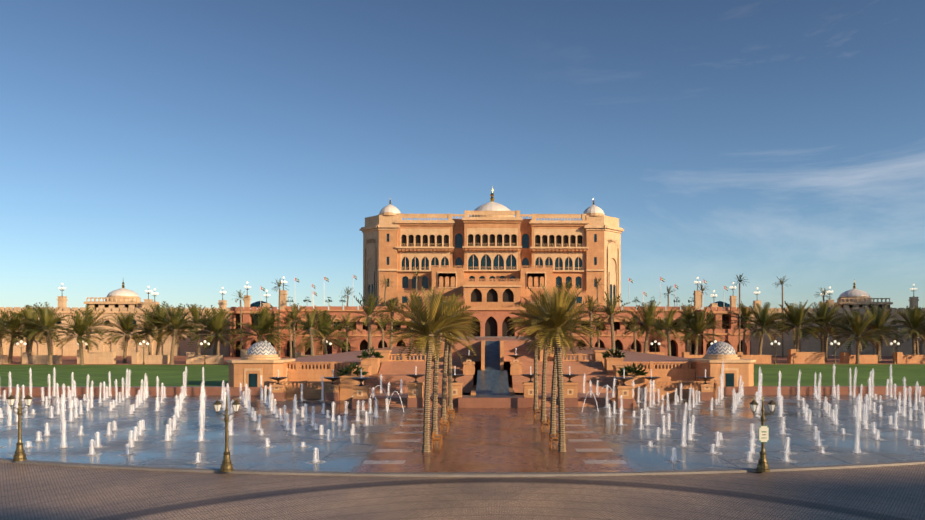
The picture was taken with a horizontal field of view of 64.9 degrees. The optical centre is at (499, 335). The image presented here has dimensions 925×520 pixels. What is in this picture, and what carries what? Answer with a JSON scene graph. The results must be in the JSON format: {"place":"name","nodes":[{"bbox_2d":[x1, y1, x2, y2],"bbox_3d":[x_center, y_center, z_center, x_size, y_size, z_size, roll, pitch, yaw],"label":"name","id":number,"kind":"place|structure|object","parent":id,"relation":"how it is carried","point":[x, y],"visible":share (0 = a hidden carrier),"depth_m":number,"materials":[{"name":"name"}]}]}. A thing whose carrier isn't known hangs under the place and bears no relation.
{"place":"outdoors","nodes":[
{"label":"outdoors","id":0,"kind":"place"},
{"bbox_2d":[0,394,924,476],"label":"plaza","id":1,"kind":"structure","parent":0,"point":[495,442],"depth_m":48.30,"materials":[{"name":"blue liquid"}]},
{"bbox_2d":[7,391,775,471],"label":"lamps","id":2,"kind":"object","parent":1,"relation":"on","point":[227,464],"visible":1,"depth_m":37.13,"materials":[{"name":"brown metal"}]},
{"bbox_2d":[0,362,924,463],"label":"fountain jets","id":3,"kind":"object","parent":1,"relation":"on","point":[270,404],"visible":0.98,"depth_m":61.91,"materials":[{"name":"white liquid"}]},
{"bbox_2d":[226,338,755,408],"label":"terrace","id":4,"kind":"structure","parent":1,"relation":"on","point":[495,373],"depth_m":83.83,"materials":[{"name":"stone"}]},
{"bbox_2d":[247,340,276,354],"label":"dome","id":5,"kind":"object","parent":4,"relation":"on","point":[261,348],"visible":1,"depth_m":86.08,"materials":[{"name":"white tile"}]},
{"bbox_2d":[706,340,735,354],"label":"dome","id":6,"kind":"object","parent":4,"relation":"on","point":[722,348],"visible":1,"depth_m":86.81,"materials":[{"name":"white tile"}]},
{"bbox_2d":[382,282,602,452],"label":"palms","id":7,"kind":"object","parent":1,"relation":"on","point":[551,323],"visible":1,"depth_m":43.57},
{"bbox_2d":[0,462,924,519],"bbox_3d":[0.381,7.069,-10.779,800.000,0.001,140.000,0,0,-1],"label":"road","id":8,"kind":"structure","parent":0,"point":[37,492],"depth_m":31.81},
{"bbox_2d":[0,356,924,395],"bbox_3d":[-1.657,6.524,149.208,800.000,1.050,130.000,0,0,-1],"label":"lawn","id":9,"kind":"structure","parent":0,"point":[170,377],"depth_m":103.72,"materials":[{"name":"green plant"}]},
{"bbox_2d":[0,267,924,364],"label":"palm trees","id":10,"kind":"object","parent":9,"relation":"on","point":[32,328],"visible":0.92,"depth_m":156.17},
{"bbox_2d":[0,280,924,355],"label":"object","id":11,"kind":"object","parent":9,"relation":"on","point":[122,300],"visible":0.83,"depth_m":216.48,"materials":[{"name":"beige stone"}]},
{"bbox_2d":[0,275,924,364],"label":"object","id":12,"kind":"object","parent":9,"relation":"on","point":[794,356],"visible":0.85,"depth_m":154.79,"materials":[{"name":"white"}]},
{"bbox_2d":[228,276,750,356],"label":"podium","id":13,"kind":"object","parent":9,"relation":"on","point":[358,341],"visible":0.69,"depth_m":204.75,"materials":[{"name":"pink stone"}]},
{"bbox_2d":[359,188,623,335],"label":"palace","id":14,"kind":"structure","parent":13,"relation":"on","point":[492,261],"depth_m":248.63,"materials":[{"name":"stone"}]},
{"bbox_2d":[0,0,924,309],"label":"sky","id":15,"kind":"structure","parent":0,"point":[185,150],"materials":[{"name":"blue"}]},
{"bbox_2d":[456,336,527,393],"bbox_3d":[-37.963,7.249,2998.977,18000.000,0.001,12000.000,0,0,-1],"label":"balustrade","id":16,"kind":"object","parent":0,"point":[492,337],"depth_m":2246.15,"materials":[{"name":"beige stone"}]},
{"bbox_2d":[432,406,558,448],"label":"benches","id":17,"kind":"object","parent":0,"point":[434,439],"visible":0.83,"depth_m":52.11,"materials":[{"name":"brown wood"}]}
]}

